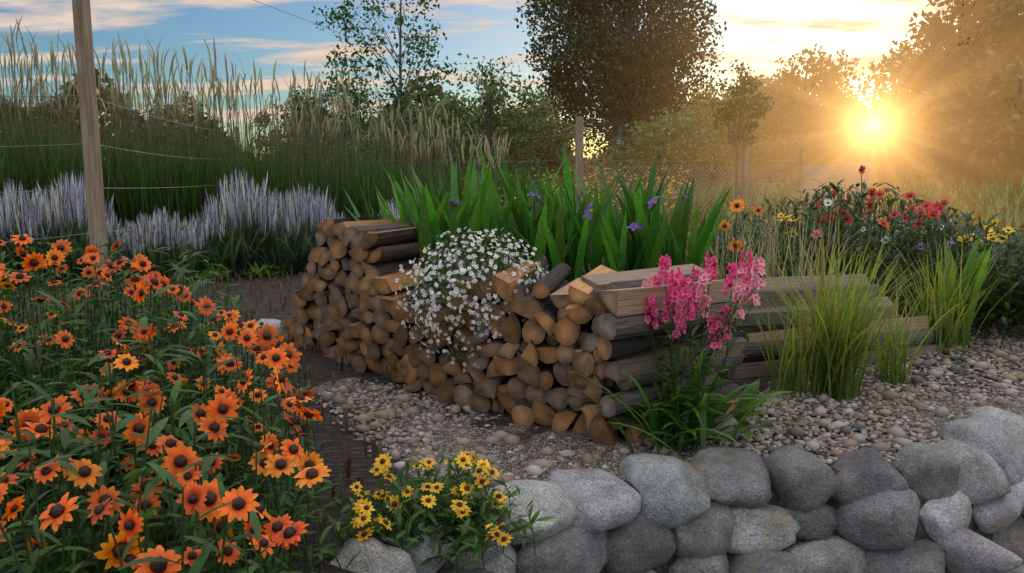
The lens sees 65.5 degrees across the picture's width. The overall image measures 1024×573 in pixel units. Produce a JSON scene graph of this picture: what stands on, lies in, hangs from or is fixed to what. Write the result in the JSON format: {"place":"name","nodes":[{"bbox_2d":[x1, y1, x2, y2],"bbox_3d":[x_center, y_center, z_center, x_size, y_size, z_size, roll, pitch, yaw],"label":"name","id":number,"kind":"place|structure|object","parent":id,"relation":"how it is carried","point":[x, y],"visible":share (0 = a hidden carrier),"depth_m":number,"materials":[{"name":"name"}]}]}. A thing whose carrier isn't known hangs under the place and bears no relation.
{"place":"outdoors","nodes":[
{"label":"outdoors","id":0,"kind":"place"},
{"bbox_2d":[0,0,799,241],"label":"fence wires","id":1,"kind":"object","parent":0,"point":[382,144],"visible":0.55,"depth_m":10.41,"materials":[{"name":"grey metal"}]},
{"bbox_2d":[0,0,1022,158],"label":"sky","id":2,"kind":"structure","parent":0,"point":[758,33],"materials":[{"name":"blue"}]},
{"bbox_2d":[0,186,1023,572],"bbox_3d":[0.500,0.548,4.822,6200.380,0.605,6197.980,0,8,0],"label":"ground","id":3,"kind":"structure","parent":0,"point":[328,434],"depth_m":3.13,"materials":[{"name":"grey gravel"}]},
{"bbox_2d":[33,96,78,146],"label":"tree","id":4,"kind":"object","parent":3,"relation":"on","point":[48,108],"visible":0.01,"depth_m":72.10,"materials":[{"name":"green plant"}]},
{"bbox_2d":[0,224,360,572],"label":"flowers","id":5,"kind":"object","parent":3,"relation":"on","point":[68,518],"visible":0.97,"depth_m":1.93,"materials":[{"name":"orange plant"}]},
{"bbox_2d":[140,91,225,127],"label":"tree","id":6,"kind":"object","parent":3,"relation":"on","point":[171,116],"visible":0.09,"depth_m":71.76,"materials":[{"name":"green plant"}]},
{"bbox_2d":[0,168,399,287],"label":"flowers","id":7,"kind":"object","parent":3,"relation":"on","point":[252,232],"visible":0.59,"depth_m":7.88,"materials":[{"name":"purple plant"}]},
{"bbox_2d":[0,16,555,241],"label":"tall grass row","id":8,"kind":"object","parent":3,"relation":"on","point":[142,189],"visible":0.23,"depth_m":10.66,"materials":[{"name":"green plant"}]},
{"bbox_2d":[249,94,329,161],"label":"tree","id":9,"kind":"object","parent":3,"relation":"on","point":[267,121],"visible":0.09,"depth_m":74.35,"materials":[{"name":"green plant"}]},
{"bbox_2d":[287,49,385,163],"bbox_3d":[-3.610,-3.043,16.275,1.972,3.540,2.169,-3,9,-22],"label":"young tree","id":10,"kind":"object","parent":3,"relation":"on","point":[360,78],"visible":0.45,"depth_m":16.08,"materials":[{"name":"green plant"}]},
{"bbox_2d":[0,192,686,572],"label":"flowers","id":11,"kind":"object","parent":3,"relation":"on","point":[260,272],"visible":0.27,"depth_m":2.78,"materials":[{"name":"green plant"}]},
{"bbox_2d":[329,104,444,179],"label":"hedge tree","id":12,"kind":"object","parent":3,"relation":"on","point":[365,136],"visible":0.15,"depth_m":26.73,"materials":[{"name":"green plant"}]},
{"bbox_2d":[311,0,471,174],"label":"young tree","id":13,"kind":"object","parent":3,"relation":"on","point":[401,96],"visible":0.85,"depth_m":13.22,"materials":[{"name":"green plant"}]},
{"bbox_2d":[318,446,553,572],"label":"flowers","id":14,"kind":"object","parent":3,"relation":"on","point":[465,508],"visible":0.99,"depth_m":2.16,"materials":[{"name":"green plant"}]},
{"bbox_2d":[72,0,802,296],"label":"fence posts","id":15,"kind":"object","parent":3,"relation":"on","point":[89,120],"visible":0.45,"depth_m":6.27,"materials":[{"name":"brown wood"}]},
{"bbox_2d":[384,91,513,180],"bbox_3d":[-1.840,-4.390,25.452,4.015,3.674,3.407,-5,9,-33],"label":"hedge tree","id":16,"kind":"object","parent":3,"relation":"on","point":[435,130],"visible":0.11,"depth_m":25.16,"materials":[{"name":"green plant"}]},
{"bbox_2d":[280,215,620,445],"bbox_3d":[-0.380,0.059,4.151,0.869,0.798,2.908,-7,11,-41],"label":"log pile","id":17,"kind":"object","parent":3,"relation":"on","point":[345,300],"visible":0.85,"depth_m":3.50,"materials":[{"name":"brown wood"}]},
{"bbox_2d":[395,227,548,372],"bbox_3d":[-0.156,0.051,3.482,0.732,0.632,0.637,0,8,0],"label":"white flower bush","id":18,"kind":"object","parent":17,"relation":"on","point":[451,276],"visible":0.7,"depth_m":3.34,"materials":[{"name":"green plant"}]},
{"bbox_2d":[0,68,939,190],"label":"tree line","id":19,"kind":"object","parent":3,"relation":"on","point":[586,161],"visible":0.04,"depth_m":47.26,"materials":[{"name":"green plant"}]},
{"bbox_2d":[423,56,563,182],"bbox_3d":[-0.596,-4.510,23.681,4.256,4.404,3.375,0,8,0],"label":"hedge tree","id":20,"kind":"object","parent":3,"relation":"on","point":[492,98],"visible":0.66,"depth_m":23.16,"materials":[{"name":"green plant"}]},
{"bbox_2d":[307,135,736,290],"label":"iris leaves","id":21,"kind":"object","parent":3,"relation":"on","point":[557,235],"visible":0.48,"depth_m":4.37,"materials":[{"name":"green plant"}]},
{"bbox_2d":[501,94,567,157],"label":"tree","id":22,"kind":"object","parent":3,"relation":"on","point":[536,110],"visible":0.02,"depth_m":68.25,"materials":[{"name":"green plant"}]},
{"bbox_2d":[484,101,585,184],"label":"hedge tree","id":23,"kind":"object","parent":3,"relation":"on","point":[559,141],"visible":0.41,"depth_m":26.10,"materials":[{"name":"green plant"}]},
{"bbox_2d":[514,0,731,191],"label":"birch tree","id":24,"kind":"object","parent":3,"relation":"on","point":[634,77],"visible":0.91,"depth_m":27.74,"materials":[{"name":"green plant"}]},
{"bbox_2d":[253,290,1008,440],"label":"loose rocks","id":25,"kind":"object","parent":3,"relation":"on","point":[280,329],"visible":0.09,"depth_m":3.03,"materials":[{"name":"stone"}]},
{"bbox_2d":[557,264,746,444],"bbox_3d":[0.576,0.252,3.228,0.812,0.611,0.395,-6,10,-36],"label":"log stack","id":26,"kind":"object","parent":3,"relation":"on","point":[623,327],"visible":0.52,"depth_m":2.99,"materials":[{"name":"brown wood"}]},
{"bbox_2d":[589,103,725,193],"bbox_3d":[3.798,-3.422,21.382,3.545,2.903,2.901,0,8,0],"label":"hedge tree","id":27,"kind":"object","parent":3,"relation":"on","point":[692,154],"visible":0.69,"depth_m":20.85,"materials":[{"name":"green plant"}]},
{"bbox_2d":[297,309,1023,501],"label":"gravel pebbles","id":28,"kind":"object","parent":3,"relation":"on","point":[847,441],"visible":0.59,"depth_m":3.30,"materials":[{"name":"grey gravel"}]},
{"bbox_2d":[330,406,1023,572],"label":"stone wall","id":29,"kind":"structure","parent":3,"relation":"on","point":[691,517],"depth_m":2.61,"materials":[{"name":"grey stone"}]},
{"bbox_2d":[554,249,816,460],"bbox_3d":[0.632,0.226,2.949,0.989,0.742,0.818,0,8,0],"label":"flowering plant","id":30,"kind":"object","parent":3,"relation":"on","point":[688,418],"visible":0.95,"depth_m":2.88,"materials":[{"name":"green plant"}]},
{"bbox_2d":[366,166,1023,271],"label":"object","id":31,"kind":"object","parent":3,"relation":"on","point":[987,204],"visible":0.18,"depth_m":13.27,"materials":[{"name":"green plant"}]},
{"bbox_2d":[666,79,746,192],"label":"tree","id":32,"kind":"object","parent":3,"relation":"on","point":[724,97],"visible":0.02,"depth_m":41.28,"materials":[{"name":"green plant"}]},
{"bbox_2d":[653,79,778,191],"bbox_3d":[6.191,-4.459,25.118,3.230,3.906,3.505,-6,10,-39],"label":"hedge tree","id":33,"kind":"object","parent":3,"relation":"on","point":[730,152],"visible":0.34,"depth_m":24.49,"materials":[{"name":"green plant"}]},
{"bbox_2d":[583,161,872,233],"bbox_3d":[2.902,-1.088,10.871,3.742,1.154,4.494,0,8,0],"label":"wire netting","id":34,"kind":"object","parent":3,"relation":"on","point":[824,172],"visible":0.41,"depth_m":12.14,"materials":[{"name":"grey metal"}]},
{"bbox_2d":[712,59,773,217],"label":"sapling","id":35,"kind":"object","parent":3,"relation":"on","point":[755,105],"visible":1,"depth_m":11.22,"materials":[{"name":"plant"}]},
{"bbox_2d":[734,76,774,187],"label":"tree","id":36,"kind":"object","parent":3,"relation":"on","point":[756,94],"visible":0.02,"depth_m":45.66,"materials":[{"name":"green plant"}]},
{"bbox_2d":[720,89,855,192],"bbox_3d":[11.908,-5.949,35.268,5.881,5.414,6.046,0,8,0],"label":"tree","id":37,"kind":"object","parent":3,"relation":"on","point":[806,125],"visible":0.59,"depth_m":33.92,"materials":[{"name":"green plant"}]},
{"bbox_2d":[743,42,866,185],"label":"tree","id":38,"kind":"object","parent":3,"relation":"on","point":[817,84],"visible":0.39,"depth_m":42.98,"materials":[{"name":"plant"}]},
{"bbox_2d":[707,274,956,378],"bbox_3d":[1.694,0.190,4.237,1.475,0.516,0.371,-3,8,-19],"label":"log stack","id":39,"kind":"object","parent":3,"relation":"on","point":[754,364],"visible":0.32,"depth_m":4.00,"materials":[{"name":"brown wood"}]},
{"bbox_2d":[823,97,864,131],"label":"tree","id":40,"kind":"object","parent":3,"relation":"on","point":[861,114],"depth_m":48.28,"materials":[{"name":"plant"}]},
{"bbox_2d":[673,165,1023,347],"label":"border","id":41,"kind":"object","parent":3,"relation":"on","point":[782,228],"visible":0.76,"depth_m":4.97,"materials":[{"name":"green plant"}]},
{"bbox_2d":[793,120,943,190],"bbox_3d":[14.742,-4.592,32.624,5.568,4.493,5.854,0,8,0],"label":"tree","id":42,"kind":"object","parent":3,"relation":"on","point":[898,157],"visible":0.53,"depth_m":31.16,"materials":[{"name":"plant"}]},
{"bbox_2d":[742,225,1023,401],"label":"ornamental grass","id":43,"kind":"object","parent":3,"relation":"on","point":[834,346],"depth_m":3.63,"materials":[{"name":"green plant"}]},
{"bbox_2d":[848,29,951,190],"bbox_3d":[18.731,-7.492,36.784,6.093,8.547,5.125,0,8,0],"label":"tree","id":44,"kind":"object","parent":3,"relation":"on","point":[870,114],"visible":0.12,"depth_m":36.51,"materials":[{"name":"green plant"}]},
{"bbox_2d":[853,0,1023,188],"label":"tree","id":45,"kind":"object","parent":3,"relation":"on","point":[936,32],"visible":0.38,"depth_m":30.10,"materials":[{"name":"plant"}]},
{"bbox_2d":[912,24,977,133],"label":"tree","id":46,"kind":"object","parent":3,"relation":"on","point":[939,61],"depth_m":33.78,"materials":[{"name":"plant"}]},
{"bbox_2d":[911,40,1023,196],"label":"tree","id":47,"kind":"object","parent":3,"relation":"on","point":[981,135],"visible":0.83,"depth_m":21.37,"materials":[{"name":"green plant"}]},
{"bbox_2d":[939,0,1023,151],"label":"tree","id":48,"kind":"object","parent":3,"relation":"on","point":[1012,37],"visible":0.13,"depth_m":24.83,"materials":[{"name":"green plant"}]}
]}

